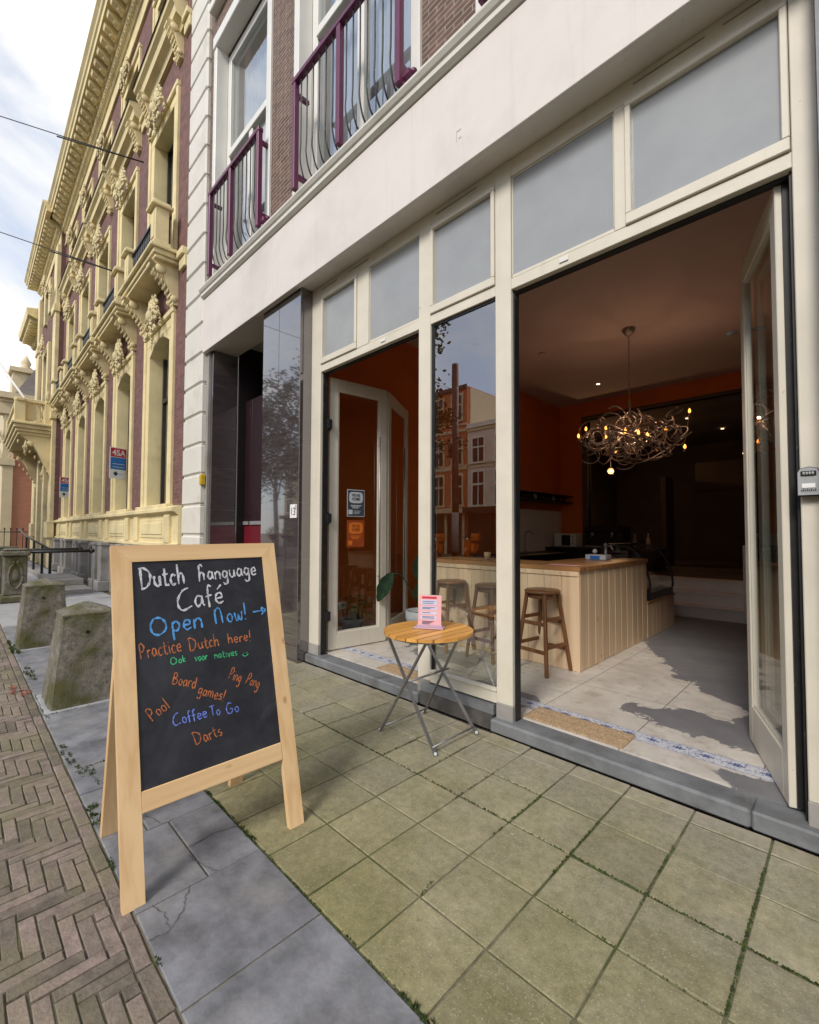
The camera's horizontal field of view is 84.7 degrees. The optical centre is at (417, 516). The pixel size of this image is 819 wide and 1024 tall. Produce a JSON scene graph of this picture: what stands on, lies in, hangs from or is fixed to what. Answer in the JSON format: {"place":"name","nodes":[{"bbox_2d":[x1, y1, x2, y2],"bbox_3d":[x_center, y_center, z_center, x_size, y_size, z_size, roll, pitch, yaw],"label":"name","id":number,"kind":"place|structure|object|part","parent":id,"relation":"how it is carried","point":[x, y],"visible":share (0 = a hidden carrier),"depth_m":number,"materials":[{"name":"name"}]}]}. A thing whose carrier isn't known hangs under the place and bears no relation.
{"place":"outdoors","nodes":[
{"label":"outdoors","id":0,"kind":"place"},
{"bbox_2d":[0,0,95,391],"label":"sky","id":1,"kind":"structure","parent":0,"point":[43,42],"materials":[{"name":"white"}]},
{"bbox_2d":[0,630,182,1023],"bbox_3d":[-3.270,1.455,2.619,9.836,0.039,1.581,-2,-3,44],"label":"brick road","id":2,"kind":"structure","parent":0,"point":[34,974],"depth_m":1.61,"materials":[{"name":"brown brick"}]},
{"bbox_2d":[8,686,29,696],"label":"fallen leaves","id":3,"kind":"object","parent":2,"relation":"on","point":[14,690],"visible":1,"depth_m":3.78,"materials":[{"name":"brown plant"}]},
{"bbox_2d":[0,626,180,1023],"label":"kerb bricks","id":4,"kind":"object","parent":2,"relation":"on","point":[160,1001],"visible":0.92,"depth_m":1.74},
{"bbox_2d":[376,663,417,681],"bbox_3d":[-0.093,1.397,4.016,0.603,0.013,0.203,-2,-3,44],"label":"door mat","id":5,"kind":"object","parent":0,"point":[392,668],"depth_m":4.07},
{"bbox_2d":[0,558,818,1023],"bbox_3d":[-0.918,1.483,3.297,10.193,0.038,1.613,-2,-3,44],"label":"pavement","id":6,"kind":"structure","parent":0,"point":[423,953],"depth_m":1.76,"materials":[{"name":"beige stone"}]},
{"bbox_2d":[0,561,110,626],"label":"stone slabs","id":7,"kind":"structure","parent":6,"relation":"on","point":[9,612],"depth_m":8.63,"materials":[{"name":"grey stone"}]},
{"bbox_2d":[0,546,18,593],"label":"gate pillar","id":8,"kind":"structure","parent":7,"relation":"on","point":[1,549],"depth_m":9.53,"materials":[{"name":"stone"}]},
{"bbox_2d":[28,544,82,550],"bbox_3d":[-8.181,0.715,10.070,0.100,0.170,1.120,-2,-3,44],"label":"barrier bar","id":9,"kind":"object","parent":8,"relation":"attached to","point":[79,547],"visible":0.59,"depth_m":10.13,"materials":[{"name":"black metal"}]},
{"bbox_2d":[0,548,30,603],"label":"gate pillar","id":10,"kind":"structure","parent":7,"relation":"on","point":[14,568],"depth_m":8.46,"materials":[{"name":"stone"}]},
{"bbox_2d":[30,545,94,553],"bbox_3d":[-7.265,0.687,9.176,0.100,0.170,1.120,-2,-3,44],"label":"barrier bar","id":11,"kind":"object","parent":10,"relation":"attached to","point":[91,550],"visible":0.94,"depth_m":9.19,"materials":[{"name":"black metal"}]},
{"bbox_2d":[18,529,51,576],"bbox_3d":[-12.812,1.110,14.910,8.803,1.448,0.140,-2,-3,44],"label":"ramp railing","id":12,"kind":"object","parent":7,"relation":"on","point":[33,571],"visible":0.51,"depth_m":13.67,"materials":[{"name":"black metal"}]},
{"bbox_2d":[38,573,92,594],"bbox_3d":[-8.439,1.582,10.709,3.100,0.240,0.620,-2,-3,44],"label":"stone step","id":13,"kind":"object","parent":7,"relation":"on","point":[73,584],"visible":0.62,"depth_m":10.36,"materials":[{"name":"grey stone"}]},
{"bbox_2d":[3,0,334,591],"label":"townhouse","id":14,"kind":"structure","parent":6,"relation":"on","point":[110,357],"depth_m":10.23,"materials":[{"name":"stone"}]},
{"bbox_2d":[0,363,29,403],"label":"flag pole","id":15,"kind":"object","parent":14,"relation":"attached to","point":[12,381],"visible":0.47,"depth_m":18.31,"materials":[{"name":"white metal"}]},
{"bbox_2d":[0,232,111,270],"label":"overhead cable","id":16,"kind":"object","parent":14,"relation":"attached to","point":[68,256],"visible":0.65,"depth_m":8.65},
{"bbox_2d":[59,477,68,497],"bbox_3d":[-12.137,-1.005,15.518,0.016,0.700,0.380,-1,-2,25],"label":"rental sign","id":17,"kind":"object","parent":14,"relation":"attached to","point":[64,487],"visible":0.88,"depth_m":15.47,"materials":[{"name":"multicoloured"}]},
{"bbox_2d":[109,447,125,479],"bbox_3d":[-6.726,-1.195,10.113,0.016,0.700,0.380,-1,-2,25],"label":"rental sign","id":18,"kind":"object","parent":14,"relation":"attached to","point":[117,467],"visible":1,"depth_m":10.09,"materials":[{"name":"multicoloured"}]},
{"bbox_2d":[126,367,168,508],"bbox_3d":[-6.051,-1.606,10.056,1.360,3.380,0.525,-2,-3,45],"label":"ground floor window","id":19,"kind":"structure","parent":14,"relation":"in","point":[168,367],"depth_m":10.23,"materials":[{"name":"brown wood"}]},
{"bbox_2d":[133,217,171,248],"bbox_3d":[-6.040,-5.598,10.193,1.360,3.130,0.525,-2,-3,45],"label":"upper floor window","id":20,"kind":"structure","parent":14,"relation":"in","point":[171,217],"depth_m":10.41,"materials":[{"name":"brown wood"}]},
{"bbox_2d":[160,349,168,503],"bbox_3d":[-4.247,-1.662,8.254,1.360,3.380,0.525,-2,-3,45],"label":"ground floor window","id":21,"kind":"structure","parent":14,"relation":"in","point":[164,389],"depth_m":8.46,"materials":[{"name":"black glass"}]},
{"bbox_2d":[167,143,173,243],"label":"upper floor window","id":22,"kind":"structure","parent":14,"relation":"in","point":[169,167],"depth_m":8.63,"materials":[{"name":"black glass"}]},
{"bbox_2d":[2,626,424,1023],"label":"hardstone strip","id":23,"kind":"object","parent":6,"relation":"on","point":[246,902],"visible":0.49,"depth_m":1.55,"materials":[{"name":"grey stone"}]},
{"bbox_2d":[11,578,66,651],"bbox_3d":[-4.504,1.143,5.402,0.530,0.795,0.530,-2,-3,44],"label":"stone bollard","id":24,"kind":"object","parent":23,"relation":"on","point":[42,600],"visible":0.79,"depth_m":5.23,"materials":[{"name":"grey stone"}]},
{"bbox_2d":[36,601,112,714],"bbox_3d":[-2.733,1.094,3.696,0.550,0.785,0.550,-2,-3,44],"label":"stone bollard","id":25,"kind":"object","parent":23,"relation":"on","point":[79,668],"visible":0.83,"depth_m":3.52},
{"bbox_2d":[144,813,237,939],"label":"stone cracks","id":26,"kind":"object","parent":23,"relation":"on","point":[189,885],"visible":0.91,"depth_m":1.69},
{"bbox_2d":[100,543,303,915],"bbox_3d":[-0.981,0.778,2.058,0.572,1.298,0.729,-2,-3,44],"label":"chalkboard sign","id":27,"kind":"object","parent":23,"relation":"on","point":[200,699],"visible":1,"depth_m":1.96,"materials":[{"name":"brown wood"}]},
{"bbox_2d":[7,640,818,1023],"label":"weeds","id":28,"kind":"object","parent":6,"relation":"on","point":[401,994],"visible":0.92,"depth_m":1.76,"materials":[{"name":"green plant"}]},
{"bbox_2d":[378,621,477,756],"bbox_3d":[0.064,1.101,2.958,0.630,0.722,0.614,-2,-3,44],"label":"bistro table","id":29,"kind":"object","parent":6,"relation":"on","point":[451,632],"visible":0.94,"depth_m":2.90,"materials":[{"name":"brown wood"}]},
{"bbox_2d":[413,595,444,629],"bbox_3d":[0.082,0.631,2.972,0.200,0.214,0.084,0,-2,14],"label":"menu holder","id":30,"kind":"object","parent":29,"relation":"on","point":[429,611],"visible":1,"depth_m":2.98,"materials":[{"name":"plastic"}]},
{"bbox_2d":[28,556,818,856],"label":"ground","id":31,"kind":"structure","parent":0,"point":[631,785],"depth_m":2.63,"materials":[{"name":"grey concrete"}]},
{"bbox_2d":[0,356,35,548],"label":"pink house","id":32,"kind":"structure","parent":31,"relation":"on","point":[15,493],"depth_m":27.32,"materials":[{"name":"stone"}]},
{"bbox_2d":[18,307,37,548],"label":"yellow wing","id":33,"kind":"structure","parent":31,"relation":"on","point":[28,332],"depth_m":22.39,"materials":[{"name":"beige stone"}]},
{"bbox_2d":[4,528,28,548],"bbox_3d":[-20.165,1.209,22.259,0.063,1.313,1.950,-2,-3,44],"label":"iron fence","id":34,"kind":"object","parent":33,"relation":"attached to","point":[16,537],"visible":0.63,"depth_m":22.42,"materials":[{"name":"black metal"}]},
{"bbox_2d":[181,0,818,854],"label":"cafe building","id":35,"kind":"structure","parent":0,"point":[453,266],"depth_m":4.14,"materials":[{"name":"white paint"}]},
{"bbox_2d":[199,474,204,484],"bbox_3d":[-3.071,-0.527,6.410,0.060,0.150,0.066,-2,-3,44],"label":"yellow box","id":36,"kind":"object","parent":35,"relation":"attached to","point":[201,479],"visible":1,"depth_m":6.39,"materials":[{"name":"yellow plastic"}]},
{"bbox_2d":[209,0,273,274],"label":"upper window","id":37,"kind":"structure","parent":35,"relation":"in","point":[228,86],"depth_m":6.37,"materials":[{"name":"white paint"}]},
{"bbox_2d":[243,399,252,542],"bbox_3d":[-2.494,-0.093,6.605,0.207,3.260,0.078,-2,-3,44],"label":"entry door","id":38,"kind":"structure","parent":35,"relation":"in","point":[249,404],"depth_m":6.61,"materials":[{"name":"metal"}]},
{"bbox_2d":[250,395,262,542],"bbox_3d":[-1.980,-0.109,6.104,1.210,3.260,0.078,-2,-3,44],"label":"entry door","id":39,"kind":"structure","parent":35,"relation":"in","point":[255,522],"depth_m":6.42,"materials":[{"name":"metal"}]},
{"bbox_2d":[290,504,296,517],"bbox_3d":[-1.306,-0.057,4.737,0.130,0.145,0.008,-2,-3,44],"label":"house number","id":40,"kind":"object","parent":35,"relation":"attached to","point":[293,510],"visible":1,"depth_m":4.73,"materials":[{"name":"white plastic"}]},
{"bbox_2d":[320,275,357,364],"bbox_3d":[-0.780,-1.959,4.523,0.598,0.719,0.062,-2,-3,44],"label":"transom window","id":41,"kind":"structure","parent":35,"relation":"in","point":[338,336],"depth_m":4.53,"materials":[{"name":"grey glass"}]},
{"bbox_2d":[338,601,344,609],"bbox_3d":[-1.033,1.190,5.983,0.017,0.100,0.180,-2,-3,44],"label":"wall socket","id":42,"kind":"object","parent":35,"relation":"attached to","point":[341,606],"depth_m":5.99,"materials":[{"name":"grey plastic"}]},
{"bbox_2d":[347,520,363,546],"bbox_3d":[-0.682,0.192,4.991,0.224,0.300,0.006,2,-3,-39],"label":"door poster","id":43,"kind":"object","parent":35,"relation":"attached to","point":[355,533],"depth_m":4.99,"materials":[{"name":"orange paper"}]},
{"bbox_2d":[347,489,364,516],"bbox_3d":[-0.681,-0.148,5.003,0.224,0.300,0.006,2,-3,-39],"label":"door poster","id":44,"kind":"object","parent":35,"relation":"attached to","point":[355,502],"depth_m":5.00,"materials":[{"name":"paper"}]},
{"bbox_2d":[338,595,374,629],"bbox_3d":[-0.734,1.206,5.573,0.513,0.494,0.571,-2,-3,44],"label":"potted plant","id":45,"kind":"object","parent":35,"relation":"on","point":[355,620],"visible":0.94,"depth_m":5.50,"materials":[{"name":"green plant"}]},
{"bbox_2d":[326,377,386,650],"bbox_3d":[-0.646,-0.035,5.009,0.738,2.920,0.089,2,-3,-39],"label":"door leaf","id":46,"kind":"structure","parent":35,"relation":"in","point":[335,638],"depth_m":4.91,"materials":[{"name":"beige paint"}]},
{"bbox_2d":[292,0,421,194],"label":"upper window","id":47,"kind":"structure","parent":35,"relation":"in","point":[306,11],"depth_m":4.77,"materials":[{"name":"grey glass"}]},
{"bbox_2d":[369,237,418,342],"bbox_3d":[-0.199,-1.976,3.974,0.649,0.719,0.038,-2,-3,44],"label":"transom window","id":48,"kind":"structure","parent":35,"relation":"in","point":[394,280],"depth_m":3.96,"materials":[{"name":"grey glass"}]},
{"bbox_2d":[376,555,417,645],"bbox_3d":[-0.072,0.931,5.070,0.684,1.012,0.389,1,-2,-26],"label":"potted plant","id":49,"kind":"object","parent":35,"relation":"on","point":[384,585],"visible":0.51,"depth_m":5.10,"materials":[{"name":"green plant"}]},
{"bbox_2d":[386,392,407,639],"bbox_3d":[-0.231,-0.009,5.729,0.089,2.920,0.922,0,-2,13],"label":"door leaf","id":50,"kind":"structure","parent":35,"relation":"in","point":[392,403],"depth_m":5.73,"materials":[{"name":"beige paint"}]},
{"bbox_2d":[437,579,474,653],"bbox_3d":[0.374,1.066,4.907,0.379,0.737,0.379,1,-2,-28],"label":"bar stool","id":51,"kind":"object","parent":35,"relation":"on","point":[448,584],"visible":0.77,"depth_m":4.82,"materials":[{"name":"brown wood"}]},
{"bbox_2d":[430,186,494,314],"bbox_3d":[0.343,-1.993,3.428,0.619,0.719,0.062,-2,-3,44],"label":"transom window","id":52,"kind":"structure","parent":35,"relation":"in","point":[462,244],"depth_m":3.42,"materials":[{"name":"grey glass"}]},
{"bbox_2d":[429,298,496,691],"bbox_3d":[0.342,-0.173,3.369,0.625,2.768,0.061,-2,-3,44],"label":"fixed window","id":53,"kind":"structure","parent":35,"relation":"in","point":[434,327],"depth_m":3.57,"materials":[{"name":"black glass"}]},
{"bbox_2d":[476,0,480,11],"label":"upper window","id":54,"kind":"structure","parent":35,"relation":"in","point":[478,6],"depth_m":3.12,"materials":[{"name":"white paint"}]},
{"bbox_2d":[465,582,496,664],"bbox_3d":[0.747,1.054,4.544,0.379,0.737,0.379,2,-3,-40],"label":"bar stool","id":55,"kind":"object","parent":35,"relation":"on","point":[489,588],"visible":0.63,"depth_m":4.47,"materials":[{"name":"brown wood"}]},
{"bbox_2d":[437,556,647,672],"bbox_3d":[1.425,0.977,5.377,1.938,0.946,1.865,-2,-3,44],"label":"bar counter","id":56,"kind":"object","parent":35,"relation":"on","point":[604,604],"visible":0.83,"depth_m":4.49,"materials":[{"name":"beige wood"}]},
{"bbox_2d":[484,552,490,559],"bbox_3d":[0.785,0.444,5.018,0.080,0.090,0.078,-2,-3,44],"label":"paper cup","id":57,"kind":"object","parent":56,"relation":"on","point":[487,555],"visible":0.96,"depth_m":4.99,"materials":[{"name":"beige paper"}]},
{"bbox_2d":[544,564,582,565],"bbox_3d":[1.413,0.465,4.300,0.360,0.001,0.170,-2,-3,44],"label":"paper menu","id":58,"kind":"object","parent":56,"relation":"on","point":[563,564],"visible":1,"depth_m":4.37,"materials":[{"name":"pink paper"}]},
{"bbox_2d":[585,554,610,559],"bbox_3d":[2.097,0.470,5.203,0.240,0.057,0.163,-2,-3,44],"label":"napkin box","id":59,"kind":"object","parent":56,"relation":"on","point":[597,557],"visible":1,"depth_m":5.14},
{"bbox_2d":[521,587,572,677],"bbox_3d":[1.158,1.042,4.143,0.379,0.737,0.379,2,-2,-37],"label":"bar stool","id":60,"kind":"object","parent":35,"relation":"on","point":[542,594],"visible":0.92,"depth_m":4.09,"materials":[{"name":"brown wood"}]},
{"bbox_2d":[520,489,573,504],"bbox_3d":[2.575,-0.401,9.488,0.340,0.180,2.550,-2,-3,44],"label":"wall shelf","id":61,"kind":"object","parent":35,"relation":"attached to","point":[525,499],"depth_m":9.54,"materials":[{"name":"black wood"}]},
{"bbox_2d":[451,546,666,570],"bbox_3d":[2.521,1.072,8.011,2.260,0.944,4.680,-2,-3,44],"label":"back bar","id":62,"kind":"object","parent":35,"relation":"on","point":[656,559],"visible":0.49,"depth_m":8.80,"materials":[{"name":"black plastic"}]},
{"bbox_2d":[524,530,533,552],"bbox_3d":[2.211,0.501,8.866,0.208,0.454,0.028,-2,-3,44],"label":"bar tap","id":63,"kind":"object","parent":62,"relation":"on","point":[525,539],"visible":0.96,"depth_m":8.91,"materials":[{"name":"metal"}]},
{"bbox_2d":[554,534,581,546],"bbox_3d":[3.336,0.521,9.925,0.500,0.287,0.354,-2,-3,44],"label":"microwave","id":64,"kind":"object","parent":62,"relation":"on","point":[567,540],"visible":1,"depth_m":9.78,"materials":[{"name":"white paint"}]},
{"bbox_3d":[3.240,0.517,9.784,0.200,0.230,0.007,-2,-3,44],"label":"oven door","id":65,"kind":"part","parent":64,"relation":"part of","materials":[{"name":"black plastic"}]},
{"bbox_2d":[584,525,630,547],"bbox_3d":[3.907,0.416,9.296,0.800,0.457,0.623,-2,-3,44],"label":"coffee machine","id":66,"kind":"object","parent":62,"relation":"on","point":[597,536],"visible":0.84,"depth_m":9.15,"materials":[{"name":"black metal"}]},
{"bbox_2d":[633,532,636,547],"bbox_3d":[4.343,0.468,8.954,0.076,0.331,0.076,-2,-3,44],"label":"glass bottle","id":67,"kind":"object","parent":62,"relation":"on","point":[634,540],"visible":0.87,"depth_m":8.94,"materials":[{"name":"black glass"}]},
{"bbox_2d":[646,531,650,548],"bbox_3d":[4.522,0.458,8.779,0.076,0.341,0.076,-2,-3,44],"label":"glass bottle","id":68,"kind":"object","parent":62,"relation":"on","point":[648,541],"visible":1,"depth_m":8.76,"materials":[{"name":"black glass"}]},
{"bbox_2d":[512,113,614,277],"bbox_3d":[0.918,-2.010,2.885,0.694,0.719,0.038,-2,-3,44],"label":"transom window","id":69,"kind":"structure","parent":35,"relation":"in","point":[563,202],"depth_m":2.85,"materials":[{"name":"grey glass"}]},
{"bbox_2d":[607,446,613,473],"bbox_3d":[4.680,-1.591,10.868,0.150,1.135,0.146,-2,-3,44],"label":"globe lamp","id":70,"kind":"object","parent":35,"relation":"hanging from","point":[610,470],"visible":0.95,"depth_m":10.81,"materials":[{"name":"yellow"}]},
{"bbox_2d":[577,326,691,469],"bbox_3d":[3.036,-1.728,6.435,1.444,1.973,1.419,-2,-3,44],"label":"chandelier","id":71,"kind":"object","parent":35,"relation":"hanging from","point":[629,431],"visible":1,"depth_m":6.33,"materials":[{"name":"brown metal"}]},
{"bbox_2d":[647,593,674,637],"bbox_3d":[2.928,1.258,5.980,0.630,0.434,1.128,-2,-3,44],"label":"cabinet","id":72,"kind":"object","parent":35,"relation":"on","point":[660,614],"visible":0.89,"depth_m":5.71,"materials":[{"name":"brown wood"}]},
{"bbox_2d":[601,543,673,600],"bbox_3d":[2.955,0.701,5.994,0.594,0.680,0.980,-2,-3,44],"label":"pastry case","id":73,"kind":"object","parent":72,"relation":"on","point":[625,550],"visible":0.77,"depth_m":5.99,"materials":[{"name":"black glass"}]},
{"bbox_2d":[624,0,790,225],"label":"transom window","id":74,"kind":"structure","parent":35,"relation":"in","point":[723,114],"depth_m":2.29,"materials":[{"name":"grey glass"}]},
{"bbox_2d":[725,182,805,809],"bbox_3d":[1.863,-0.116,2.446,0.129,2.920,0.786,-1,-2,24],"label":"door leaf","id":75,"kind":"structure","parent":35,"relation":"in","point":[782,755],"depth_m":2.13,"materials":[{"name":"beige paint"}]},
{"bbox_2d":[753,242,781,734],"bbox_3d":[1.979,-0.116,2.442,0.042,2.920,0.693,-1,-2,24],"label":"door glass","id":76,"kind":"structure","parent":35,"relation":"in","point":[759,296],"depth_m":2.68,"materials":[{"name":"clear glass"}]},
{"bbox_2d":[797,467,818,496],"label":"key safe","id":77,"kind":"object","parent":35,"relation":"attached to","point":[807,481],"visible":1,"depth_m":1.95,"materials":[{"name":"grey metal"}]},
{"bbox_2d":[800,470,815,475],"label":"dial window","id":78,"kind":"structure","parent":77,"relation":"in","point":[814,470],"depth_m":1.94,"materials":[{"name":"black plastic"}]},
{"bbox_2d":[524,706,634,748],"bbox_3d":[1.040,1.363,2.926,0.658,0.014,0.224,-2,-3,44],"label":"door mat","id":79,"kind":"object","parent":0,"point":[602,733],"depth_m":2.89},
{"bbox_2d":[592,543,613,554],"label":"tap tower","id":80,"kind":"structure","parent":0,"point":[594,551],"depth_m":5.37,"materials":[{"name":"metal"}]},
{"bbox_3d":[-28.153,-3.907,-0.684,6.020,10.320,9.500,-2,-3,44],"label":"street house","id":81,"kind":"object","parent":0,"visible":0},
{"bbox_2d":[0,116,143,162],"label":"overhead cable","id":82,"kind":"object","parent":81,"relation":"attached to","point":[78,142],"visible":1,"depth_m":8.37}
]}

